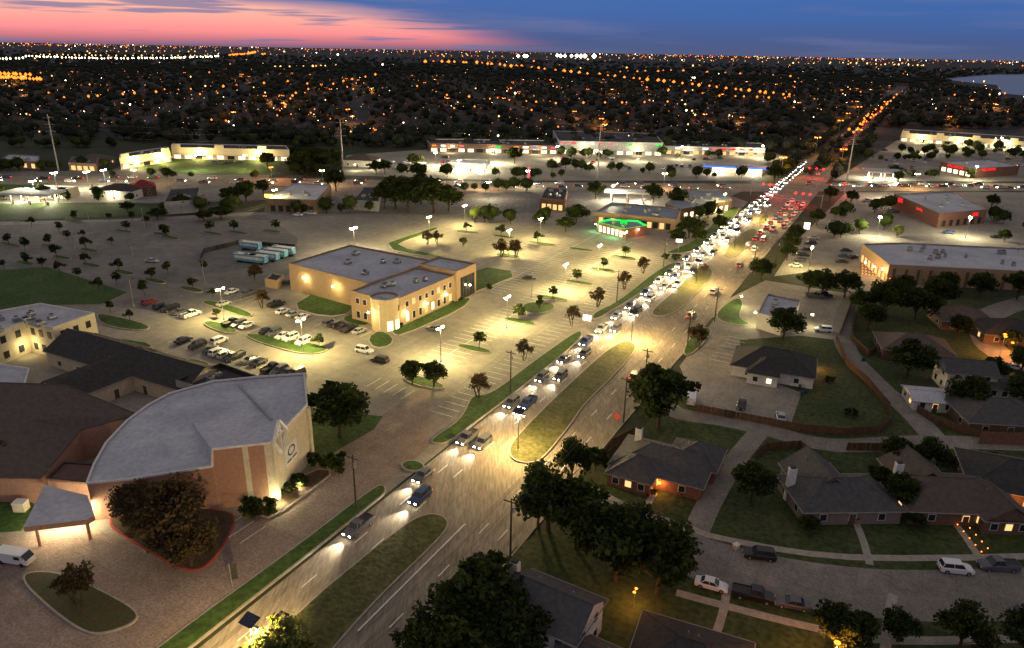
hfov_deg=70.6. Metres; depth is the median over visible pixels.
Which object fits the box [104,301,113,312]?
young tree
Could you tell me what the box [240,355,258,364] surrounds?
parked car
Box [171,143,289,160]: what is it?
commercial building
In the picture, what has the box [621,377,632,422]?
utility pole
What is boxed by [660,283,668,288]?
car with lights on
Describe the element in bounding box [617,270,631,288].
crape myrtle tree
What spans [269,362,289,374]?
parked car
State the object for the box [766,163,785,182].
oak tree
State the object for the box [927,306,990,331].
brick house
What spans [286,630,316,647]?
street tree
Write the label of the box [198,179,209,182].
car with lights on
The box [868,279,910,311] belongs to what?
oak tree
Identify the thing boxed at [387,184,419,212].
oak tree
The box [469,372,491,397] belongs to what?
crape myrtle tree
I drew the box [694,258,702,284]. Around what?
street lamp
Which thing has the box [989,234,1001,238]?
parked car
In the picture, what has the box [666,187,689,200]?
oak tree
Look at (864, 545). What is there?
footpath
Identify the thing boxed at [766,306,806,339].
oak tree
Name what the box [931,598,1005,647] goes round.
yard tree
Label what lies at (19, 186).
lawn
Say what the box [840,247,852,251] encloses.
parked car
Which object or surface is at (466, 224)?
young tree
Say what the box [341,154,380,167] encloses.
bank building
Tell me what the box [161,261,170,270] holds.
young tree
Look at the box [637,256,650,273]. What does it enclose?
crape myrtle tree
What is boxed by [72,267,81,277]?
young tree
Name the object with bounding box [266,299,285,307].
pickup truck
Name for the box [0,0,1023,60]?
sky
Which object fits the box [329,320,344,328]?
parked car
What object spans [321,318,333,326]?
parked car
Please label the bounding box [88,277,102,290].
young tree
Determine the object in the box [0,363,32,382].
church annex
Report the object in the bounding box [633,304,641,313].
car with lights on
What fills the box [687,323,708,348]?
crape myrtle tree
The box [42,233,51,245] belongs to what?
young tree
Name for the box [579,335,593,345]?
car with lights on
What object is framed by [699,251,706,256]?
car with lights on
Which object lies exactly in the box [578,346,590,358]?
car with lights on
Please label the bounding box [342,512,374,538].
car with lights on
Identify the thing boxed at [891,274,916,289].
oak tree
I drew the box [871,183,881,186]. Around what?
car with lights on
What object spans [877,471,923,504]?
oak tree
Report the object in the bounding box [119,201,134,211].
oak tree
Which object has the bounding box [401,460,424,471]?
traffic island
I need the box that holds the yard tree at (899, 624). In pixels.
[882,604,924,641]
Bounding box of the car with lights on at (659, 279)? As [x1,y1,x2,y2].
[654,276,663,283]
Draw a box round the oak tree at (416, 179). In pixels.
[407,172,437,203]
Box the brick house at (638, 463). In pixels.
[604,426,727,500]
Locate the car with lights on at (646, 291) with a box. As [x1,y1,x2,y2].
[641,287,651,295]
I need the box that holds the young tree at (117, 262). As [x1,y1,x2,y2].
[108,258,122,272]
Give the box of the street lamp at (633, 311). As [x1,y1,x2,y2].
[628,309,638,341]
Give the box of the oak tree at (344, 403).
[307,380,370,438]
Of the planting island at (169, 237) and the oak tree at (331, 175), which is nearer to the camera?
the planting island at (169, 237)
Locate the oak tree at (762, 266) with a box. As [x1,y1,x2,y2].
[748,257,776,279]
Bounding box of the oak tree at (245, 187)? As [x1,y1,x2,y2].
[233,180,255,202]
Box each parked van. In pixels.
[0,544,36,567]
[686,391,696,404]
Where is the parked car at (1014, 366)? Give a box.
[1008,362,1023,370]
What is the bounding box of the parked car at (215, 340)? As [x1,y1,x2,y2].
[209,335,228,344]
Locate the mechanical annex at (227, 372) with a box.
[175,362,255,388]
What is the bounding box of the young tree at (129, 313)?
[121,309,133,319]
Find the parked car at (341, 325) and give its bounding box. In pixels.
[335,323,345,329]
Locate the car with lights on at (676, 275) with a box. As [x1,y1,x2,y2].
[672,273,679,278]
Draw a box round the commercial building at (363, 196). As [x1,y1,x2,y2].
[353,187,380,211]
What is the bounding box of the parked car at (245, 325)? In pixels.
[238,321,254,328]
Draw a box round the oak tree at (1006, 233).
[997,229,1012,241]
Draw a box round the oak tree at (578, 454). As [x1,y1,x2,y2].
[553,436,597,476]
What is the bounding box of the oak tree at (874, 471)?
[867,465,892,482]
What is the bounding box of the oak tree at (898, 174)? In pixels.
[893,171,904,182]
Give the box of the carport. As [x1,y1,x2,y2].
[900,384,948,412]
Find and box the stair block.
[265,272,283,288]
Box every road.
[0,176,1023,191]
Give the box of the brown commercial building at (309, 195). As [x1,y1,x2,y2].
[266,183,331,212]
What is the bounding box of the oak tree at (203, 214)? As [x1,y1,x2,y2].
[193,210,213,220]
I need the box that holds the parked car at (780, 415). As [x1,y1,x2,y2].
[775,411,785,422]
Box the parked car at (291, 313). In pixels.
[285,310,300,317]
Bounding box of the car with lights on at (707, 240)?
[704,238,711,243]
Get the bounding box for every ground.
[0,42,1023,149]
[0,134,1023,647]
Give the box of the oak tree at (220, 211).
[206,206,233,218]
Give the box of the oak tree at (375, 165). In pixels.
[367,160,381,173]
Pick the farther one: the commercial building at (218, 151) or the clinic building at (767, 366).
the commercial building at (218, 151)
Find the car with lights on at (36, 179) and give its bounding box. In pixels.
[28,178,40,181]
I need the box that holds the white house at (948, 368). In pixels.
[932,357,1020,397]
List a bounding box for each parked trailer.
[233,251,256,263]
[238,239,261,250]
[243,252,268,264]
[254,249,279,261]
[263,246,287,258]
[271,244,295,256]
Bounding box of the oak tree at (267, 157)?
[258,152,275,169]
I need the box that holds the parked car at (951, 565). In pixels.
[936,557,975,575]
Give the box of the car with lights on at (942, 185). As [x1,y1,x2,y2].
[937,183,947,186]
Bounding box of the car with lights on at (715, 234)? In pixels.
[711,232,718,237]
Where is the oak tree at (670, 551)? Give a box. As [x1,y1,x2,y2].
[615,516,703,595]
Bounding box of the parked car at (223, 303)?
[215,300,231,306]
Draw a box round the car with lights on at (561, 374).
[553,368,567,380]
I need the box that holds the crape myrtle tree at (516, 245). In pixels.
[507,239,522,257]
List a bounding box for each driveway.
[597,488,684,530]
[686,426,770,537]
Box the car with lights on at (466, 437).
[456,427,478,445]
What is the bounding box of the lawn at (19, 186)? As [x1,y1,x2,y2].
[0,184,35,189]
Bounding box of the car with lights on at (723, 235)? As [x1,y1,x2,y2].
[719,233,726,238]
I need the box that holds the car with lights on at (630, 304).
[625,300,635,309]
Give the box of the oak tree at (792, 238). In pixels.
[782,232,802,245]
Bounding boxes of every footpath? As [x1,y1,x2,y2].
[645,493,657,506]
[713,588,730,631]
[854,524,873,564]
[880,593,897,647]
[954,525,981,556]
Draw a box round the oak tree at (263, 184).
[255,179,269,195]
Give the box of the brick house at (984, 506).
[876,444,1023,534]
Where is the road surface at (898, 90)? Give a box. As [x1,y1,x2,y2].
[816,87,904,160]
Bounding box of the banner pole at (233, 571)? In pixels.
[228,564,237,590]
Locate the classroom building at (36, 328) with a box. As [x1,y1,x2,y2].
[0,303,98,363]
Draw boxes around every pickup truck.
[159,303,179,312]
[180,308,201,318]
[221,317,239,326]
[222,350,245,362]
[237,289,255,297]
[259,361,280,373]
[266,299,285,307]
[303,210,316,214]
[339,322,358,332]
[732,582,775,605]
[805,291,824,298]
[813,290,833,296]
[887,208,899,212]
[976,555,1022,572]
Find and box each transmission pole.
[43,114,59,170]
[335,120,345,171]
[595,123,605,178]
[845,129,859,182]
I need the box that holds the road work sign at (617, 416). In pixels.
[613,413,620,423]
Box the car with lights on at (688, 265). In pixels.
[684,262,693,268]
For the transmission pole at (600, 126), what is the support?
on the retail parking lot at (503, 163)
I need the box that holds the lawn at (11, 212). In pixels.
[0,204,151,220]
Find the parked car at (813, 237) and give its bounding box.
[807,235,819,238]
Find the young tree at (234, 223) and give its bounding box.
[228,219,237,228]
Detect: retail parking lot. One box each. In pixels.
[0,167,269,177]
[0,184,271,203]
[264,187,741,214]
[344,150,787,180]
[774,192,1023,292]
[834,140,1023,181]
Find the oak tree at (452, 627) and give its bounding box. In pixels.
[405,589,491,647]
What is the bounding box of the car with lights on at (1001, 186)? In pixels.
[996,185,1007,188]
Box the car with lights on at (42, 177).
[37,176,49,179]
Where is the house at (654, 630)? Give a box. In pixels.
[629,609,755,647]
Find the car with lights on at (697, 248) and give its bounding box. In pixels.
[694,245,700,251]
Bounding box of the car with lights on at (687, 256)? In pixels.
[683,253,690,260]
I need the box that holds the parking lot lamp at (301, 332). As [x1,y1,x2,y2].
[296,318,304,352]
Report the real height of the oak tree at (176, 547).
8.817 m
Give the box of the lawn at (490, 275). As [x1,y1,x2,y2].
[476,267,512,291]
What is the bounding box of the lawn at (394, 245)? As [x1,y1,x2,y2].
[388,227,441,257]
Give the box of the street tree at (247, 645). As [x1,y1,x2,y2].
[238,640,265,647]
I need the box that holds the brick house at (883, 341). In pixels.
[872,331,957,360]
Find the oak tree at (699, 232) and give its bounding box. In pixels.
[689,225,708,243]
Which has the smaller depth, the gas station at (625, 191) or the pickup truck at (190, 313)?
the pickup truck at (190, 313)
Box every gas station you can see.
[0,185,79,204]
[449,159,490,171]
[604,188,649,202]
[703,163,769,176]
[863,168,905,180]
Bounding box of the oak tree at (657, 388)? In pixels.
[627,365,701,428]
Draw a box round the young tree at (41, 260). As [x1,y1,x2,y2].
[36,257,46,267]
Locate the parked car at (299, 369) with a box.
[288,365,305,373]
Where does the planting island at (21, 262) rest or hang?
on the parking lot pavement at (223, 268)
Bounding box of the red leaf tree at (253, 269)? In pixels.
[247,263,262,280]
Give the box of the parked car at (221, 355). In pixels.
[215,349,235,359]
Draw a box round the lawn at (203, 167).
[133,160,279,174]
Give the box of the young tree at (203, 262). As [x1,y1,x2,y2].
[199,260,207,269]
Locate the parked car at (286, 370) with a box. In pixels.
[279,367,294,373]
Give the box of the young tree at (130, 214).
[128,211,133,220]
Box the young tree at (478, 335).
[473,331,486,347]
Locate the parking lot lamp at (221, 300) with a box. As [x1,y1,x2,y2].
[216,287,224,319]
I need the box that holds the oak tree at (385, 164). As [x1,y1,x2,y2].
[380,159,391,172]
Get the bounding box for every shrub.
[238,495,263,516]
[245,496,277,517]
[281,483,293,494]
[285,476,298,490]
[290,472,309,485]
[306,451,323,466]
[319,451,346,474]
[536,295,542,307]
[646,489,657,495]
[661,252,669,258]
[672,254,680,259]
[824,375,835,382]
[844,407,858,416]
[937,454,956,464]
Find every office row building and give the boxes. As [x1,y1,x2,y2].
[2,154,39,169]
[68,156,99,171]
[83,153,115,165]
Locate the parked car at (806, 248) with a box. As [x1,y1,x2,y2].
[801,247,813,250]
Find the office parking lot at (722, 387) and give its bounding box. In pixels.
[680,280,843,423]
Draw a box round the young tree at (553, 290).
[548,286,557,293]
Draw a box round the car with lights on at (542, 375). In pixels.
[534,369,549,382]
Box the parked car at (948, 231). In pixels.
[942,229,955,233]
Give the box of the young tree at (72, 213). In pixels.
[70,210,77,216]
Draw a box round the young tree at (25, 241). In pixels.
[18,237,29,250]
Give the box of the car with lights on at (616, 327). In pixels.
[610,322,621,332]
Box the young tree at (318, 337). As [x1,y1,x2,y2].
[310,333,323,342]
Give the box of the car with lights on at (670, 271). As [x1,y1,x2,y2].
[665,268,674,274]
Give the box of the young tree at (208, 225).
[204,221,214,232]
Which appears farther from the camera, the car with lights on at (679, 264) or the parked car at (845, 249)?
the parked car at (845, 249)
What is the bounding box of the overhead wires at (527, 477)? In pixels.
[342,248,755,647]
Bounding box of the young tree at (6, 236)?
[1,233,10,243]
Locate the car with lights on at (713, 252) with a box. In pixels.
[709,249,717,255]
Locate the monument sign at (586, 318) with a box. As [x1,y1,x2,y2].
[581,313,592,323]
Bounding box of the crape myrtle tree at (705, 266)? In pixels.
[700,263,709,270]
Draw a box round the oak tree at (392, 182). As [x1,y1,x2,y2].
[373,174,412,208]
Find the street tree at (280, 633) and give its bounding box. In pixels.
[245,610,308,647]
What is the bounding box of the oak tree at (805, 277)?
[796,270,819,291]
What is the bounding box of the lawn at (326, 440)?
[311,408,382,457]
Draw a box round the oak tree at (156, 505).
[113,471,205,553]
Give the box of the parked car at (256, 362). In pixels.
[248,357,267,366]
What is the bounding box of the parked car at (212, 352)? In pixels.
[207,347,227,356]
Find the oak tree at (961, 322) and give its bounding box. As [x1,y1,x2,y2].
[948,313,977,339]
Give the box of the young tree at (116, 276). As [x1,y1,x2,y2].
[110,271,120,284]
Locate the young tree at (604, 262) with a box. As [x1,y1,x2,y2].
[600,257,608,265]
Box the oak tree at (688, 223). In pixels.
[675,216,707,237]
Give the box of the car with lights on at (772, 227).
[769,225,775,230]
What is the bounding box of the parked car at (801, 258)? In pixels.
[793,256,806,261]
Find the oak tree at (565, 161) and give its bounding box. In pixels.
[561,157,571,169]
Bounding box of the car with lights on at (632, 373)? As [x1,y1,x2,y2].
[629,370,639,377]
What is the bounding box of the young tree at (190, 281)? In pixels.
[186,277,198,288]
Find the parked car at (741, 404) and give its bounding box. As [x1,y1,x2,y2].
[736,398,746,409]
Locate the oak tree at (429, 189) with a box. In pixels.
[413,177,456,212]
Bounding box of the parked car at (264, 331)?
[258,327,271,334]
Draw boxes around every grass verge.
[157,485,385,647]
[431,331,581,444]
[592,263,675,319]
[667,207,738,253]
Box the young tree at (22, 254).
[20,252,28,257]
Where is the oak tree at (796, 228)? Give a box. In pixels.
[787,224,806,235]
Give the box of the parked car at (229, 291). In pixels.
[224,288,238,294]
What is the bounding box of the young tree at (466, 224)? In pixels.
[463,222,472,230]
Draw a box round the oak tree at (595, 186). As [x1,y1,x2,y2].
[586,180,607,198]
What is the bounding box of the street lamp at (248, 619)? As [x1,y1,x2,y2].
[238,611,259,638]
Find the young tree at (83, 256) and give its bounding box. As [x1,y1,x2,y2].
[79,252,91,262]
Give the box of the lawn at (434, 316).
[392,297,469,335]
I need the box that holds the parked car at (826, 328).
[814,325,832,332]
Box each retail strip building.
[425,139,557,153]
[664,141,764,155]
[859,242,1023,289]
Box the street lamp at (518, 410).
[512,407,525,450]
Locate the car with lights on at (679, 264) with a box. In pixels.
[674,261,683,267]
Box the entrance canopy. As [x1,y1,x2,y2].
[23,485,94,545]
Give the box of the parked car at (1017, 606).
[1006,604,1022,613]
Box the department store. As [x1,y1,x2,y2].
[553,131,662,155]
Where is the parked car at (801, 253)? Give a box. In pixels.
[796,251,809,256]
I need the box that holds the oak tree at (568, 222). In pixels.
[555,216,575,231]
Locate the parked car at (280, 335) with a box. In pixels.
[274,331,288,339]
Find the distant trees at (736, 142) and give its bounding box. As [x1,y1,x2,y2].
[0,50,1023,178]
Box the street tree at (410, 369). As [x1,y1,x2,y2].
[398,360,423,384]
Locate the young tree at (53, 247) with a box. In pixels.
[48,243,62,256]
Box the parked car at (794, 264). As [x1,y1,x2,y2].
[788,262,802,267]
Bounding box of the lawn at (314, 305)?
[296,294,351,316]
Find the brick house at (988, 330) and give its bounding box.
[971,318,1023,345]
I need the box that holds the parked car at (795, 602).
[775,594,811,612]
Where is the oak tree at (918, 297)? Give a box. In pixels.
[897,285,947,320]
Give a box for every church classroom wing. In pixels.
[42,328,160,371]
[42,346,144,401]
[132,347,221,397]
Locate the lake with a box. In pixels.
[949,74,1023,94]
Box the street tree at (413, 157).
[406,153,424,163]
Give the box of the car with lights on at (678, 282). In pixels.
[673,279,682,286]
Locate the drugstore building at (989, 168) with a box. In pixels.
[939,159,1019,177]
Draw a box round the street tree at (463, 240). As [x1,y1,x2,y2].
[459,237,467,244]
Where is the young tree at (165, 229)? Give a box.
[161,225,169,234]
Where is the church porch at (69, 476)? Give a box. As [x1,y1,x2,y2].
[47,461,92,504]
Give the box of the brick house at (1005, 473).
[953,447,1023,507]
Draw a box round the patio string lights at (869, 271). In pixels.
[859,261,889,278]
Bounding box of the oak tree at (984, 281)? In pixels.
[967,271,1000,297]
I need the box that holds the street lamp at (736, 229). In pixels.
[733,228,739,250]
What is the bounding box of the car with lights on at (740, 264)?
[736,261,742,266]
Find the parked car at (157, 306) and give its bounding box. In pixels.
[152,302,166,309]
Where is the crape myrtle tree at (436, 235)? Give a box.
[433,230,442,243]
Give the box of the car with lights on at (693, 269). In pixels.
[689,267,696,272]
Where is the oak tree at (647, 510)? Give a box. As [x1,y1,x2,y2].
[619,500,667,530]
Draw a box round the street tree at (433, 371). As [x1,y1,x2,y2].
[421,359,448,386]
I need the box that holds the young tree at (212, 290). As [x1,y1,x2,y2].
[206,288,215,297]
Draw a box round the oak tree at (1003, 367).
[985,356,1014,375]
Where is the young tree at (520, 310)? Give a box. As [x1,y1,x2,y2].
[512,303,525,315]
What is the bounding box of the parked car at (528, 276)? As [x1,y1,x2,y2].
[522,274,536,279]
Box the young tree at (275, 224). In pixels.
[270,219,280,226]
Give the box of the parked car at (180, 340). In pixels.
[173,336,192,344]
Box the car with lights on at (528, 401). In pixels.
[518,394,537,409]
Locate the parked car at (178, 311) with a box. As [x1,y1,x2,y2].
[171,308,187,315]
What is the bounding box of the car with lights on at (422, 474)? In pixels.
[412,466,433,482]
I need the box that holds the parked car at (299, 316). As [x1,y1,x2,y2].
[294,313,310,319]
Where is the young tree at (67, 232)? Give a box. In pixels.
[61,230,70,238]
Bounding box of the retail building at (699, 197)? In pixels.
[665,189,731,219]
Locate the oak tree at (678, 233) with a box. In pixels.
[668,229,687,244]
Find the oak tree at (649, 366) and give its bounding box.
[639,362,662,373]
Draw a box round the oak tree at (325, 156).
[312,149,335,166]
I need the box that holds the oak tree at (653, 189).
[642,182,665,202]
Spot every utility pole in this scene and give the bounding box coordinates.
[346,455,358,508]
[504,498,518,557]
[506,350,515,392]
[616,270,622,301]
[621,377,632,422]
[642,348,652,376]
[662,239,668,266]
[687,309,695,345]
[714,287,722,321]
[774,240,782,267]
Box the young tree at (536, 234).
[533,230,544,242]
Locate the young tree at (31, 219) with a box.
[24,217,34,224]
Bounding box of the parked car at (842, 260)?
[834,258,848,262]
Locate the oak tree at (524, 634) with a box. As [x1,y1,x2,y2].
[475,595,555,647]
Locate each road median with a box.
[292,513,448,647]
[509,341,635,463]
[652,267,712,316]
[725,228,757,257]
[758,214,768,224]
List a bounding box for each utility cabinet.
[10,498,29,512]
[732,542,740,549]
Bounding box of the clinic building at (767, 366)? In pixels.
[730,345,817,388]
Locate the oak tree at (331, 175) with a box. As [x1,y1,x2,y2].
[322,168,345,190]
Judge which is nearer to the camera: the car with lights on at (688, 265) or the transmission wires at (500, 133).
the car with lights on at (688, 265)
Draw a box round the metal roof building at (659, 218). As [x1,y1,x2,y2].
[594,202,680,230]
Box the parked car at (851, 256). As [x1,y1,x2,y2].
[847,254,858,258]
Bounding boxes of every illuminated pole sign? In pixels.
[620,219,626,223]
[676,238,682,249]
[804,222,810,236]
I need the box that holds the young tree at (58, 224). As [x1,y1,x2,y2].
[53,221,62,232]
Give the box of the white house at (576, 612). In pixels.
[508,558,621,647]
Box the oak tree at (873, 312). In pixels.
[856,301,890,331]
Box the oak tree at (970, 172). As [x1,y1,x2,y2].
[966,168,975,178]
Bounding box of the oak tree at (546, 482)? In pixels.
[515,457,596,531]
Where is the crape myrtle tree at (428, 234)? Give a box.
[422,230,433,243]
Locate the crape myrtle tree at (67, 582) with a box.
[47,559,94,603]
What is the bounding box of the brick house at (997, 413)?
[944,394,1023,431]
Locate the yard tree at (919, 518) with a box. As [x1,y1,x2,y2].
[905,513,928,526]
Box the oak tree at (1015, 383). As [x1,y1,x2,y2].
[1004,373,1023,399]
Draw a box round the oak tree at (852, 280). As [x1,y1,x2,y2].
[834,269,864,297]
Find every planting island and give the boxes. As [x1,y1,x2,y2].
[0,242,21,247]
[15,260,34,265]
[23,571,138,634]
[40,243,61,248]
[52,255,70,259]
[65,219,83,222]
[80,248,98,252]
[81,262,101,267]
[97,314,148,330]
[110,508,234,570]
[114,229,132,233]
[114,269,134,275]
[144,278,165,283]
[152,232,170,235]
[161,235,178,239]
[180,286,202,292]
[189,359,209,364]
[202,231,222,235]
[202,301,251,317]
[203,321,236,333]
[228,230,248,234]
[246,333,327,354]
[263,229,281,232]
[368,331,392,348]
[403,375,443,389]
[456,230,478,233]
[458,344,490,353]
[493,235,514,238]
[497,253,519,257]
[504,317,534,325]
[522,302,554,313]
[528,241,555,245]
[542,295,567,301]
[566,280,592,285]
[570,247,592,251]
[590,267,615,272]
[612,255,635,259]
[683,327,710,355]
[717,298,748,325]
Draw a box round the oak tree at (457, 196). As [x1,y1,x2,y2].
[435,184,464,210]
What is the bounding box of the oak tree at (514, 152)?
[506,147,524,163]
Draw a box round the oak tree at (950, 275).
[929,271,960,286]
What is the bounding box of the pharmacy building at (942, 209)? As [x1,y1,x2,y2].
[892,191,986,227]
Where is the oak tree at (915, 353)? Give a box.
[886,337,939,378]
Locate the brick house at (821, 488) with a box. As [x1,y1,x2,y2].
[775,445,906,524]
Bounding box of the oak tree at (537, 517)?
[512,480,543,527]
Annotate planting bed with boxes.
[259,469,330,518]
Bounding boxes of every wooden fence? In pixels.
[200,240,295,259]
[604,427,635,455]
[694,335,891,434]
[755,440,819,457]
[840,289,857,333]
[846,442,883,450]
[850,307,876,356]
[916,404,1023,438]
[978,431,1023,444]
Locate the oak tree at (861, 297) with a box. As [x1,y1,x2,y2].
[848,289,877,316]
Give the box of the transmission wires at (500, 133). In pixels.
[0,118,1022,153]
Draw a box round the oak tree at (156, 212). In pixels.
[146,208,168,218]
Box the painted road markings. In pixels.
[126,162,972,640]
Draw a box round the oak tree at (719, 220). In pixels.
[712,214,728,229]
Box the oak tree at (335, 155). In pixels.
[329,149,343,168]
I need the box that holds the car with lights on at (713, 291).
[709,287,717,294]
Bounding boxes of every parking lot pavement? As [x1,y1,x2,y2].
[0,196,747,644]
[0,215,297,314]
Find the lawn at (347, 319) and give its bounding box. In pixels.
[343,314,369,325]
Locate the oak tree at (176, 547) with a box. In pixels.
[152,516,219,569]
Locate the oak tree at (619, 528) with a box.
[565,501,648,583]
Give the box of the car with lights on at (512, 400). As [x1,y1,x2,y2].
[503,393,520,408]
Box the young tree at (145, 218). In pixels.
[141,216,149,224]
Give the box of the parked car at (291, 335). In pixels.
[281,331,298,341]
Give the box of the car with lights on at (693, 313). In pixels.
[686,311,696,318]
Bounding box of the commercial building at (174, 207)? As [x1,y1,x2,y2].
[164,187,200,214]
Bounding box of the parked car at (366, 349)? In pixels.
[354,344,373,354]
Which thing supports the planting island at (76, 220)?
on the parking lot pavement at (314, 236)
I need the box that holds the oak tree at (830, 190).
[824,185,839,201]
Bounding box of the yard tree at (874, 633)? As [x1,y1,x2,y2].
[854,609,881,639]
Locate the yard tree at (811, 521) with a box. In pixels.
[798,514,821,530]
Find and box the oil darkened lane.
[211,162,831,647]
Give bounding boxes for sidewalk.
[602,500,1023,560]
[675,589,1017,644]
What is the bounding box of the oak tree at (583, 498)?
[538,478,610,548]
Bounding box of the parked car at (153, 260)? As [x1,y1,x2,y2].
[144,258,158,262]
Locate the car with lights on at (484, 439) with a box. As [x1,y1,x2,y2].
[473,432,492,449]
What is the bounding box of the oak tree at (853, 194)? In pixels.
[846,190,859,202]
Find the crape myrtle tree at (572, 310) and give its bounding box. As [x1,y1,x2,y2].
[565,305,581,325]
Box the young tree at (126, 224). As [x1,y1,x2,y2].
[120,220,129,229]
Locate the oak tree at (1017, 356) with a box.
[1009,344,1023,373]
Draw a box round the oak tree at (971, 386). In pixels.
[944,374,993,400]
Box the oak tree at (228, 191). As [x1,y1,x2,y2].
[218,186,239,196]
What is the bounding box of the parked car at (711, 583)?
[694,575,728,593]
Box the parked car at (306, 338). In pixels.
[294,334,311,345]
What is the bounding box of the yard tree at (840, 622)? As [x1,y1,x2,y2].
[813,598,878,647]
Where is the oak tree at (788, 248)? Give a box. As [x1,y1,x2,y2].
[780,243,798,259]
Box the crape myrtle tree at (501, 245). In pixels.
[491,237,507,256]
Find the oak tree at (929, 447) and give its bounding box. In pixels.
[914,436,956,467]
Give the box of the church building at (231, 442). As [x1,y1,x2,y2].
[86,373,313,519]
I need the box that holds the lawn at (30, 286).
[0,267,126,309]
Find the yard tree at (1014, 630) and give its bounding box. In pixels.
[996,603,1023,647]
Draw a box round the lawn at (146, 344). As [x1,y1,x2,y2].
[117,338,152,347]
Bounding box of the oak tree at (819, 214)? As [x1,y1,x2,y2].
[809,209,825,224]
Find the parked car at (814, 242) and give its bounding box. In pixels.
[804,240,816,244]
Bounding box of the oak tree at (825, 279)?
[809,268,844,293]
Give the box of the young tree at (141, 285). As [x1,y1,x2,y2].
[137,279,147,295]
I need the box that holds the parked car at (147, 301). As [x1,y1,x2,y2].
[140,297,157,305]
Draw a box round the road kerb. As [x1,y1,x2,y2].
[502,209,803,565]
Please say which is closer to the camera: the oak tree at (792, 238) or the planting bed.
the planting bed
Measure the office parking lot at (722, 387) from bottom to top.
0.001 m
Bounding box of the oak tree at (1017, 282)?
[1001,270,1023,299]
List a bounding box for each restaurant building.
[99,183,142,199]
[129,179,156,196]
[540,187,567,211]
[597,219,646,238]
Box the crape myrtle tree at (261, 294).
[253,288,270,308]
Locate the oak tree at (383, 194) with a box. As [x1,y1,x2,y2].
[369,181,390,207]
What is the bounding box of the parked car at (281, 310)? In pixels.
[274,307,290,314]
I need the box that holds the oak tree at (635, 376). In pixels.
[628,375,637,394]
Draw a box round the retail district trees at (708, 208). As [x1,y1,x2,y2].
[0,125,1023,237]
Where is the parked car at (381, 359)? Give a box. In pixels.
[370,354,389,363]
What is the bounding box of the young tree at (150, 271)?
[144,267,155,279]
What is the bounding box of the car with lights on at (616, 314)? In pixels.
[611,310,621,319]
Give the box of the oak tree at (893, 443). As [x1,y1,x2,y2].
[880,434,915,455]
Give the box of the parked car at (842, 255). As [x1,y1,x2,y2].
[837,253,848,256]
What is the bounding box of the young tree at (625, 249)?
[622,246,630,256]
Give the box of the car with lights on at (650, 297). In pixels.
[645,293,654,301]
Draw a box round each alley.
[668,403,1023,451]
[833,292,943,434]
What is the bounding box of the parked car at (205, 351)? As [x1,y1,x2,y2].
[201,345,220,353]
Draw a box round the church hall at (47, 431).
[0,382,134,502]
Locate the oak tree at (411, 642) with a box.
[388,618,453,647]
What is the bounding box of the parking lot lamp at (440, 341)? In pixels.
[436,325,443,362]
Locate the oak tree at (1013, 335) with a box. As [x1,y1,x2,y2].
[999,329,1023,347]
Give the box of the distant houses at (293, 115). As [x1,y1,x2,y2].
[0,64,1023,142]
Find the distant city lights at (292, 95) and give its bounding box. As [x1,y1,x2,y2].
[0,43,1022,138]
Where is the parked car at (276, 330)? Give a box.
[265,326,282,336]
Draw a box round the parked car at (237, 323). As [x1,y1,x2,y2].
[229,318,246,328]
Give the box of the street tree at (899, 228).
[892,225,904,237]
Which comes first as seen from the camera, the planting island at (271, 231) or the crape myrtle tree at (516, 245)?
the crape myrtle tree at (516, 245)
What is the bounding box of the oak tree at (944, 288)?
[921,276,964,300]
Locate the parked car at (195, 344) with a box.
[187,338,207,349]
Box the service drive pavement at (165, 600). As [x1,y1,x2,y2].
[0,386,428,647]
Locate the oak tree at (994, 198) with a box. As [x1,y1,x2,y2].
[986,194,1000,205]
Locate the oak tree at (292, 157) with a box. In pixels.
[284,152,308,173]
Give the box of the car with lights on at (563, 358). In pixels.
[557,354,570,362]
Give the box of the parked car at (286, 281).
[282,279,289,283]
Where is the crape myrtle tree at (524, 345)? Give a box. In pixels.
[515,338,534,359]
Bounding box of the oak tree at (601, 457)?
[585,446,610,469]
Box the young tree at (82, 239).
[79,236,92,249]
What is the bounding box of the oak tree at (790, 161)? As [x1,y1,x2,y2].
[781,157,797,173]
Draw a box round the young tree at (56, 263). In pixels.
[53,260,67,272]
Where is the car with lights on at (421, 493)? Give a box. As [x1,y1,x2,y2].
[408,484,431,505]
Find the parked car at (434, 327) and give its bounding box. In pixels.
[425,324,442,331]
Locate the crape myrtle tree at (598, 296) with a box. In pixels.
[589,286,605,306]
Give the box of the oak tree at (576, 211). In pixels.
[565,204,590,222]
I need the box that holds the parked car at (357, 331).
[351,327,366,334]
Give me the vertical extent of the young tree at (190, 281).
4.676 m
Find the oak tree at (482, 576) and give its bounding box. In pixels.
[423,549,529,641]
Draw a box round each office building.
[288,245,475,331]
[741,294,813,335]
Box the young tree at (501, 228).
[495,224,505,231]
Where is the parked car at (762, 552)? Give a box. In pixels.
[743,545,777,562]
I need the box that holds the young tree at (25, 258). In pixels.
[22,255,32,264]
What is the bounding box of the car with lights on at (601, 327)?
[595,323,608,332]
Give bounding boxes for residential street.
[592,487,1023,621]
[969,295,1023,365]
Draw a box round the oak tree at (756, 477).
[731,460,781,501]
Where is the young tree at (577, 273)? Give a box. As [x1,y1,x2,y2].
[572,269,581,278]
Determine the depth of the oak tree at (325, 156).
457.71 m
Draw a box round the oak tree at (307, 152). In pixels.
[289,147,320,162]
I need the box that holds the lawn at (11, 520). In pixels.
[0,502,33,531]
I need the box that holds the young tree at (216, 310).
[212,308,220,316]

